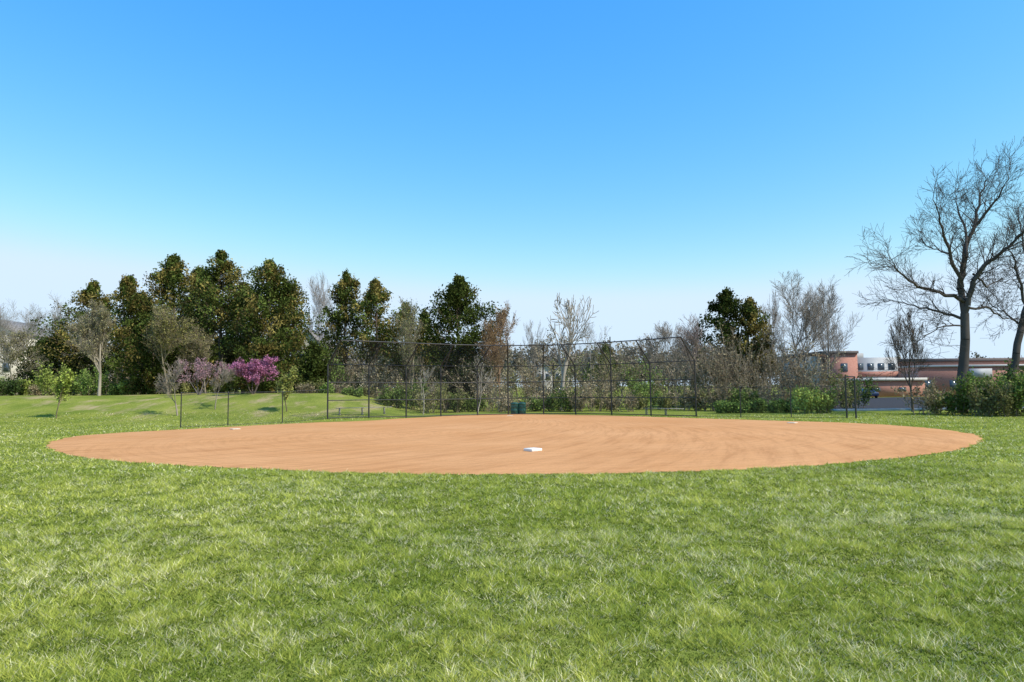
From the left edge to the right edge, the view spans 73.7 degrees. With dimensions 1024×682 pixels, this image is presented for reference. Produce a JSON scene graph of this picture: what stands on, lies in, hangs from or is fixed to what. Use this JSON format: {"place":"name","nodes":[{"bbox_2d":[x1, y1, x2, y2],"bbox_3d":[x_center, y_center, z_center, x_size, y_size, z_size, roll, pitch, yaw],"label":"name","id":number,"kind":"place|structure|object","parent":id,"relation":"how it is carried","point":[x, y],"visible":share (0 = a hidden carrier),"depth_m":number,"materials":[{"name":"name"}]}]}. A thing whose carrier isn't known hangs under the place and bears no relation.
{"place":"outdoors","nodes":[
{"label":"outdoors","id":0,"kind":"place"},
{"bbox_2d":[0,385,1023,681],"bbox_3d":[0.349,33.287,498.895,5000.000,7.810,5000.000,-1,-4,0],"label":"ground","id":1,"kind":"structure","parent":0,"point":[84,405],"depth_m":7.27,"materials":[{"name":"green plant"}]},
{"bbox_2d":[0,299,21,340],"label":"bare tree","id":2,"kind":"object","parent":1,"relation":"on","point":[4,324],"visible":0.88,"depth_m":91.73,"materials":[{"name":"grey plant"}]},
{"bbox_2d":[0,325,47,394],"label":"budding tree","id":3,"kind":"object","parent":1,"relation":"on","point":[17,342],"visible":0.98,"depth_m":65.54,"materials":[{"name":"green plant"}]},
{"bbox_2d":[0,334,47,394],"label":"walls","id":4,"kind":"structure","parent":1,"relation":"on","point":[13,369],"depth_m":105.10,"materials":[{"name":"beige paint"}]},
{"bbox_2d":[3,363,8,371],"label":"window","id":5,"kind":"structure","parent":4,"relation":"in","point":[6,369],"depth_m":104.96,"materials":[{"name":"grey glass"}]},
{"bbox_2d":[1,320,50,336],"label":"roof","id":6,"kind":"structure","parent":4,"relation":"on","point":[18,324],"depth_m":109.75,"materials":[{"name":"grey"}]},
{"bbox_2d":[0,302,54,378],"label":"bare tree","id":7,"kind":"object","parent":1,"relation":"on","point":[31,324],"visible":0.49,"depth_m":95.19,"materials":[{"name":"grey plant"}]},
{"bbox_2d":[4,337,55,395],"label":"cedar tree","id":8,"kind":"object","parent":1,"relation":"on","point":[27,374],"visible":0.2,"depth_m":77.24,"materials":[{"name":"green plant"}]},
{"bbox_2d":[15,331,98,395],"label":"cedar tree","id":9,"kind":"object","parent":1,"relation":"on","point":[55,345],"visible":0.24,"depth_m":74.26,"materials":[{"name":"green plant"}]},
{"bbox_2d":[49,367,76,417],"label":"young green tree","id":10,"kind":"object","parent":1,"relation":"on","point":[66,379],"visible":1,"depth_m":43.91,"materials":[{"name":"green plant"}]},
{"bbox_2d":[47,293,79,359],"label":"bare tree","id":11,"kind":"object","parent":1,"relation":"on","point":[53,316],"visible":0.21,"depth_m":94.13,"materials":[{"name":"grey plant"}]},
{"bbox_2d":[26,278,130,390],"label":"cedar tree","id":12,"kind":"object","parent":1,"relation":"on","point":[93,290],"visible":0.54,"depth_m":73.07,"materials":[{"name":"green plant"}]},
{"bbox_2d":[64,299,116,395],"bbox_3d":[-34.873,0.552,57.094,3.925,8.271,3.924,-1,-4,0],"label":"budding tree","id":13,"kind":"object","parent":1,"relation":"on","point":[98,325],"visible":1,"depth_m":56.40,"materials":[{"name":"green plant"}]},
{"bbox_2d":[89,274,151,394],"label":"cedar tree","id":14,"kind":"object","parent":1,"relation":"on","point":[128,285],"visible":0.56,"depth_m":69.74,"materials":[{"name":"green plant"}]},
{"bbox_2d":[109,290,154,393],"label":"cedar tree","id":15,"kind":"object","parent":1,"relation":"on","point":[144,294],"visible":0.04,"depth_m":80.11,"materials":[{"name":"green plant"}]},
{"bbox_2d":[97,315,190,394],"bbox_3d":[-33.077,1.228,61.674,6.954,7.401,7.935,-2,-4,24],"label":"cedar tree","id":16,"kind":"object","parent":1,"relation":"on","point":[148,366],"visible":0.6,"depth_m":61.11,"materials":[{"name":"green plant"}]},
{"bbox_2d":[108,253,226,393],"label":"cedar tree","id":17,"kind":"object","parent":1,"relation":"on","point":[170,276],"visible":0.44,"depth_m":71.59,"materials":[{"name":"green plant"}]},
{"bbox_2d":[154,358,184,415],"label":"sapling","id":18,"kind":"object","parent":1,"relation":"on","point":[169,376],"visible":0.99,"depth_m":44.94,"materials":[{"name":"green plant"}]},
{"bbox_2d":[140,302,199,393],"bbox_3d":[-30.184,0.690,59.860,4.235,8.164,5.475,2,-5,-35],"label":"budding tree","id":19,"kind":"object","parent":1,"relation":"on","point":[166,336],"visible":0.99,"depth_m":59.49,"materials":[{"name":"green plant"}]},
{"bbox_2d":[154,323,226,393],"bbox_3d":[-30.015,1.605,64.393,5.291,6.874,6.548,-3,-5,30],"label":"cedar tree","id":20,"kind":"object","parent":1,"relation":"on","point":[213,358],"visible":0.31,"depth_m":63.84,"materials":[{"name":"green plant"}]},
{"bbox_2d":[174,323,214,393],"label":"budding tree","id":21,"kind":"object","parent":1,"relation":"on","point":[200,347],"visible":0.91,"depth_m":61.32,"materials":[{"name":"green plant"}]},
{"bbox_2d":[171,265,222,392],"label":"cedar tree","id":22,"kind":"object","parent":1,"relation":"on","point":[197,268],"visible":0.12,"depth_m":79.71,"materials":[{"name":"green plant"}]},
{"bbox_2d":[174,356,225,394],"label":"redbud tree","id":23,"kind":"object","parent":1,"relation":"on","point":[199,369],"visible":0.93,"depth_m":55.95,"materials":[{"name":"pink plant"}]},
{"bbox_2d":[167,249,257,391],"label":"cedar tree","id":24,"kind":"object","parent":1,"relation":"on","point":[219,274],"visible":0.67,"depth_m":69.42,"materials":[{"name":"green plant"}]},
{"bbox_2d":[209,362,236,408],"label":"sapling","id":25,"kind":"object","parent":1,"relation":"on","point":[228,373],"visible":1,"depth_m":47.02,"materials":[{"name":"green plant"}]},
{"bbox_2d":[205,281,266,391],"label":"cedar tree","id":26,"kind":"object","parent":1,"relation":"on","point":[237,320],"visible":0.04,"depth_m":77.68,"materials":[{"name":"green plant"}]},
{"bbox_2d":[223,354,279,393],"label":"redbud tree","id":27,"kind":"object","parent":1,"relation":"on","point":[246,372],"visible":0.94,"depth_m":53.25,"materials":[{"name":"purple plant"}]},
{"bbox_2d":[180,389,326,426],"bbox_3d":[-14.550,3.825,39.546,0.393,2.083,8.959,-5,-6,44],"label":"chain link fence","id":28,"kind":"object","parent":1,"relation":"on","point":[228,392],"visible":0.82,"depth_m":38.85,"materials":[{"name":"metal"}]},
{"bbox_2d":[229,336,296,392],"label":"cedar tree","id":29,"kind":"object","parent":1,"relation":"on","point":[264,346],"visible":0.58,"depth_m":63.38,"materials":[{"name":"green plant"}]},
{"bbox_2d":[223,257,325,392],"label":"cedar tree","id":30,"kind":"object","parent":1,"relation":"on","point":[273,281],"visible":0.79,"depth_m":67.53,"materials":[{"name":"green plant"}]},
{"bbox_2d":[274,365,298,411],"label":"young green tree","id":31,"kind":"object","parent":1,"relation":"on","point":[286,383],"visible":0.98,"depth_m":45.81,"materials":[{"name":"green plant"}]},
{"bbox_2d":[260,291,313,365],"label":"cedar tree","id":32,"kind":"object","parent":1,"relation":"on","point":[303,326],"visible":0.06,"depth_m":76.25,"materials":[{"name":"green plant"}]},
{"bbox_2d":[290,340,341,392],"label":"cedar tree","id":33,"kind":"object","parent":1,"relation":"on","point":[309,366],"visible":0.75,"depth_m":61.09,"materials":[{"name":"green plant"}]},
{"bbox_2d":[298,272,336,342],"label":"bare tree","id":34,"kind":"object","parent":1,"relation":"on","point":[320,298],"visible":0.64,"depth_m":90.39,"materials":[{"name":"grey plant"}]},
{"bbox_2d":[295,269,390,384],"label":"cedar tree","id":35,"kind":"object","parent":1,"relation":"on","point":[345,298],"visible":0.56,"depth_m":71.68,"materials":[{"name":"green plant"}]},
{"bbox_2d":[336,407,385,414],"bbox_3d":[-9.934,4.699,45.990,3.871,0.470,0.360,2,-5,-31],"label":"players bench","id":36,"kind":"object","parent":1,"relation":"on","point":[364,407],"visible":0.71,"depth_m":45.95,"materials":[{"name":"metal"}]},
{"bbox_2d":[339,277,425,391],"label":"cedar tree","id":37,"kind":"object","parent":1,"relation":"on","point":[375,295],"visible":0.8,"depth_m":69.47,"materials":[{"name":"green plant"}]},
{"bbox_2d":[387,300,423,387],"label":"cedar tree","id":38,"kind":"object","parent":1,"relation":"on","point":[400,367],"visible":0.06,"depth_m":75.67,"materials":[{"name":"green plant"}]},
{"bbox_2d":[388,296,430,405],"bbox_3d":[-9.271,0.911,62.363,3.379,10.276,4.320,2,-5,-37],"label":"budding tree","id":39,"kind":"object","parent":1,"relation":"on","point":[411,324],"visible":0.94,"depth_m":61.96,"materials":[{"name":"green plant"}]},
{"bbox_2d":[396,309,445,384],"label":"cedar tree","id":40,"kind":"object","parent":1,"relation":"on","point":[422,318],"visible":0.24,"depth_m":73.82,"materials":[{"name":"green plant"}]},
{"bbox_2d":[417,366,437,413],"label":"bare tree","id":41,"kind":"object","parent":1,"relation":"on","point":[420,379],"visible":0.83,"depth_m":52.27,"materials":[{"name":"brown plant"}]},
{"bbox_2d":[0,321,878,413],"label":"thicket","id":42,"kind":"object","parent":1,"relation":"on","point":[84,384],"visible":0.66,"depth_m":60.30,"materials":[{"name":"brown plant"}]},
{"bbox_2d":[417,273,508,407],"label":"cedar tree","id":43,"kind":"object","parent":1,"relation":"on","point":[459,291],"visible":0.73,"depth_m":65.28,"materials":[{"name":"green plant"}]},
{"bbox_2d":[472,357,496,410],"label":"bare tree","id":44,"kind":"object","parent":1,"relation":"on","point":[482,378],"visible":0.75,"depth_m":52.23,"materials":[{"name":"brown plant"}]},
{"bbox_2d":[473,300,518,393],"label":"budding tree","id":45,"kind":"object","parent":1,"relation":"on","point":[490,335],"visible":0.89,"depth_m":63.65,"materials":[{"name":"brown plant"}]},
{"bbox_2d":[327,336,696,418],"bbox_3d":[-0.004,2.378,46.166,23.255,5.502,8.293,-1,-4,0],"label":"backstop fence","id":46,"kind":"object","parent":1,"relation":"on","point":[507,382],"visible":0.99,"depth_m":47.09,"materials":[{"name":"metal"}]},
{"bbox_2d":[511,402,517,412],"bbox_3d":[0.208,5.007,50.773,0.620,0.900,0.620,-1,-4,0],"label":"trash can","id":47,"kind":"object","parent":1,"relation":"on","point":[514,405],"visible":0.69,"depth_m":50.52,"materials":[{"name":"green paint"}]},
{"bbox_2d":[518,402,525,412],"bbox_3d":[0.743,5.002,50.773,0.620,0.900,0.620,-1,-4,0],"label":"trash can","id":48,"kind":"object","parent":1,"relation":"on","point":[523,406],"visible":0.77,"depth_m":50.53,"materials":[{"name":"green paint"}]},
{"bbox_2d":[515,319,545,379],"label":"bare tree","id":49,"kind":"object","parent":1,"relation":"on","point":[534,342],"visible":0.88,"depth_m":70.13,"materials":[{"name":"brown plant"}]},
{"bbox_2d":[59,329,1021,397],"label":"distant trees","id":50,"kind":"object","parent":1,"relation":"on","point":[512,362],"visible":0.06,"depth_m":140.04,"materials":[{"name":"brown plant"}]},
{"bbox_2d":[535,371,551,395],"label":"walls","id":51,"kind":"structure","parent":1,"relation":"on","point":[545,380],"depth_m":139.79,"materials":[{"name":"white"}]},
{"bbox_2d":[538,363,550,370],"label":"gable","id":52,"kind":"structure","parent":51,"relation":"on","point":[545,369],"depth_m":139.93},
{"bbox_2d":[552,372,568,395],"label":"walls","id":53,"kind":"structure","parent":1,"relation":"on","point":[553,384],"depth_m":141.46,"materials":[{"name":"beige paint"}]},
{"bbox_2d":[547,293,597,410],"bbox_3d":[5.192,0.933,57.503,4.381,10.113,4.203,-1,-4,0],"label":"bare tree","id":54,"kind":"object","parent":1,"relation":"on","point":[571,333],"visible":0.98,"depth_m":57.52,"materials":[{"name":"brown plant"}]},
{"bbox_2d":[576,314,610,383],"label":"bare tree","id":55,"kind":"object","parent":1,"relation":"on","point":[593,336],"visible":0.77,"depth_m":73.72,"materials":[{"name":"grey plant"}]},
{"bbox_2d":[594,341,620,400],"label":"cedar tree","id":56,"kind":"object","parent":1,"relation":"on","point":[602,347],"visible":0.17,"depth_m":89.73,"materials":[{"name":"green plant"}]},
{"bbox_2d":[636,320,688,389],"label":"bare tree","id":57,"kind":"object","parent":1,"relation":"on","point":[666,332],"visible":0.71,"depth_m":89.24,"materials":[{"name":"grey plant"}]},
{"bbox_2d":[643,408,683,414],"bbox_3d":[10.276,4.812,46.469,0.360,0.470,3.104,3,-6,-45],"label":"players bench","id":58,"kind":"object","parent":1,"relation":"on","point":[661,408],"visible":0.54,"depth_m":46.33,"materials":[{"name":"metal"}]},
{"bbox_2d":[672,313,706,374],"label":"bare tree","id":59,"kind":"object","parent":1,"relation":"on","point":[694,334],"visible":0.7,"depth_m":80.01,"materials":[{"name":"grey plant"}]},
{"bbox_2d":[698,341,734,384],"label":"bare tree","id":60,"kind":"object","parent":1,"relation":"on","point":[710,348],"visible":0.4,"depth_m":63.81,"materials":[{"name":"grey plant"}]},
{"bbox_2d":[696,287,775,391],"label":"cedar tree","id":61,"kind":"object","parent":1,"relation":"on","point":[726,306],"visible":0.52,"depth_m":65.63,"materials":[{"name":"green plant"}]},
{"bbox_2d":[729,296,783,390],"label":"cedar tree","id":62,"kind":"object","parent":1,"relation":"on","point":[752,328],"visible":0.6,"depth_m":65.50,"materials":[{"name":"green plant"}]},
{"bbox_2d":[754,289,785,397],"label":"bare tree","id":63,"kind":"object","parent":1,"relation":"on","point":[774,316],"visible":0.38,"depth_m":70.57,"materials":[{"name":"grey plant"}]},
{"bbox_2d":[696,386,845,417],"bbox_3d":[15.349,3.677,41.023,8.596,1.961,0.426,-3,-4,26],"label":"chain link fence","id":64,"kind":"object","parent":1,"relation":"on","point":[771,399],"visible":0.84,"depth_m":40.63,"materials":[{"name":"metal"}]},
{"bbox_2d":[711,385,841,413],"bbox_3d":[18.673,4.254,48.304,8.535,2.464,3.918,-2,-4,25],"label":"green shrub","id":65,"kind":"object","parent":1,"relation":"on","point":[725,406],"visible":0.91,"depth_m":47.54,"materials":[{"name":"green plant"}]},
{"bbox_2d":[779,356,824,394],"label":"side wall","id":66,"kind":"structure","parent":1,"relation":"on","point":[814,365],"depth_m":119.76,"materials":[{"name":"grey"}]},
{"bbox_2d":[764,269,847,383],"bbox_3d":[26.602,-0.094,62.152,7.332,12.367,8.162,-1,-4,0],"label":"bare tree","id":67,"kind":"object","parent":1,"relation":"on","point":[813,317],"visible":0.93,"depth_m":61.11,"materials":[{"name":"brown plant"}]},
{"bbox_2d":[798,353,857,386],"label":"brick wing","id":68,"kind":"structure","parent":1,"relation":"on","point":[851,360],"depth_m":115.48,"materials":[{"name":"red brick"}]},
{"bbox_2d":[779,351,858,358],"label":"wing cap","id":69,"kind":"object","parent":68,"relation":"on","point":[845,352],"visible":0.21,"depth_m":115.32,"materials":[{"name":"brown metal"}]},
{"bbox_2d":[841,363,847,371],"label":"wing upper window","id":70,"kind":"structure","parent":68,"relation":"attached to","point":[846,368],"depth_m":115.36,"materials":[{"name":"black glass"}]},
{"bbox_2d":[799,275,863,386],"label":"bare tree","id":71,"kind":"object","parent":1,"relation":"on","point":[834,299],"visible":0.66,"depth_m":74.18,"materials":[{"name":"brown plant"}]},
{"bbox_2d":[844,376,856,417],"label":"fence gate","id":72,"kind":"structure","parent":1,"relation":"on","point":[846,397],"depth_m":39.24,"materials":[{"name":"black metal"}]},
{"bbox_2d":[707,397,1023,409],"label":"parking lot","id":73,"kind":"structure","parent":1,"relation":"on","point":[885,402],"depth_m":70.31,"materials":[{"name":"grey asphalt"}]},
{"bbox_2d":[859,389,878,397],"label":"parked car","id":74,"kind":"object","parent":73,"relation":"on","point":[875,394],"visible":0.27,"depth_m":99.47,"materials":[{"name":"blue paint"}]},
{"bbox_2d":[857,357,897,377],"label":"panel wing","id":75,"kind":"structure","parent":1,"relation":"on","point":[874,360],"depth_m":116.97,"materials":[{"name":"white metal"}]},
{"bbox_2d":[857,353,863,357],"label":"rooftop unit","id":76,"kind":"object","parent":75,"relation":"on","point":[859,355],"visible":0.07,"depth_m":124.08,"materials":[{"name":"metal"}]},
{"bbox_2d":[858,363,863,369],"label":"window","id":77,"kind":"structure","parent":75,"relation":"attached to","point":[860,366],"depth_m":116.87,"materials":[{"name":"black glass"}]},
{"bbox_2d":[867,363,873,369],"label":"window","id":78,"kind":"structure","parent":75,"relation":"attached to","point":[870,366],"depth_m":116.87,"materials":[{"name":"black glass"}]},
{"bbox_2d":[859,371,897,376],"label":"wall","id":79,"kind":"structure","parent":75,"relation":"attached to","point":[877,373],"depth_m":116.77,"materials":[{"name":"red brick"}]},
{"bbox_2d":[878,363,884,369],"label":"window","id":80,"kind":"structure","parent":75,"relation":"attached to","point":[880,366],"depth_m":116.87,"materials":[{"name":"black glass"}]},
{"bbox_2d":[853,380,924,396],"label":"entrance block","id":81,"kind":"structure","parent":1,"relation":"on","point":[886,389],"depth_m":110.71,"materials":[{"name":"brown brick"}]},
{"bbox_2d":[817,378,926,381],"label":"entrance fascia","id":82,"kind":"structure","parent":81,"relation":"attached to","point":[889,379],"depth_m":110.39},
{"bbox_2d":[884,307,931,411],"bbox_3d":[27.490,1.277,47.361,2.346,7.503,3.177,-1,-4,0],"label":"bare tree","id":83,"kind":"object","parent":1,"relation":"on","point":[914,353],"visible":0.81,"depth_m":47.67,"materials":[{"name":"brown plant"}]},
{"bbox_2d":[890,376,958,414],"bbox_3d":[26.559,3.557,43.403,4.195,2.915,3.422,1,-4,-26],"label":"bush","id":84,"kind":"object","parent":1,"relation":"on","point":[931,404],"visible":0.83,"depth_m":42.70,"materials":[{"name":"green plant"}]},
{"bbox_2d":[844,135,1023,413],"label":"oak tree","id":85,"kind":"object","parent":1,"relation":"on","point":[963,317],"visible":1,"depth_m":43.91,"materials":[{"name":"brown plant"}]},
{"bbox_2d":[898,366,1023,394],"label":"wing","id":86,"kind":"structure","parent":1,"relation":"on","point":[946,374],"depth_m":112.86,"materials":[{"name":"brown brick"}]},
{"bbox_2d":[925,380,932,389],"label":"wing window","id":87,"kind":"structure","parent":86,"relation":"attached to","point":[928,383],"depth_m":112.69,"materials":[{"name":"black glass"}]},
{"bbox_2d":[949,380,955,389],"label":"wing window","id":88,"kind":"structure","parent":86,"relation":"attached to","point":[952,384],"depth_m":112.67,"materials":[{"name":"black glass"}]},
{"bbox_2d":[898,364,1023,367],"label":"wing cap","id":89,"kind":"object","parent":86,"relation":"on","point":[987,365],"visible":0.18,"depth_m":112.64,"materials":[{"name":"metal"}]},
{"bbox_2d":[968,368,992,377],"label":"wall panel","id":90,"kind":"structure","parent":86,"relation":"attached to","point":[980,372],"depth_m":112.46,"materials":[{"name":"white metal"}]},
{"bbox_2d":[929,357,1023,416],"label":"evergreen shrub","id":91,"kind":"object","parent":1,"relation":"on","point":[987,396],"visible":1,"depth_m":40.38,"materials":[{"name":"green plant"}]},
{"bbox_2d":[966,181,1023,373],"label":"oak tree","id":92,"kind":"object","parent":1,"relation":"on","point":[1016,350],"visible":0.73,"depth_m":47.21,"materials":[{"name":"brown plant"}]},
{"bbox_2d":[0,0,1023,387],"label":"sky","id":93,"kind":"structure","parent":0,"point":[646,160],"materials":[{"name":"blue"}]},
{"bbox_2d":[47,414,982,474],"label":"infield dirt","id":94,"kind":"structure","parent":0,"point":[499,443],"depth_m":22.73,"materials":[{"name":"soil"}]},
{"bbox_2d":[524,447,541,451],"bbox_3d":[0.622,3.236,20.339,0.400,0.085,0.400,3,-5,-38],"label":"softball base","id":95,"kind":"object","parent":94,"relation":"on","point":[533,449],"visible":1,"depth_m":20.22,"materials":[{"name":"white rubber"}]},
{"bbox_2d":[831,407,1023,410],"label":"sidewalk","id":96,"kind":"structure","parent":0,"point":[887,409],"depth_m":50.35,"materials":[{"name":"concrete"}]},
{"bbox_2d":[897,358,1023,361],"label":"gym roof","id":97,"kind":"structure","parent":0,"point":[970,359],"depth_m":121.71,"materials":[{"name":"brown metal"}]},
{"bbox_2d":[899,361,1023,365],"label":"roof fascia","id":98,"kind":"structure","parent":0,"point":[970,362],"depth_m":121.97,"materials":[{"name":"brown metal"}]},
{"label":"walls","id":99,"kind":"object","parent":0,"visible":0},
{"bbox_2d":[302,332,319,345],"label":"gable","id":100,"kind":"structure","parent":99,"relation":"on","point":[310,336],"depth_m":88.25,"materials":[{"name":"beige"}]},
{"bbox_2d":[306,329,335,347],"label":"roof","id":101,"kind":"structure","parent":99,"relation":"on","point":[315,335],"depth_m":89.73,"materials":[{"name":"grey"}]}
]}

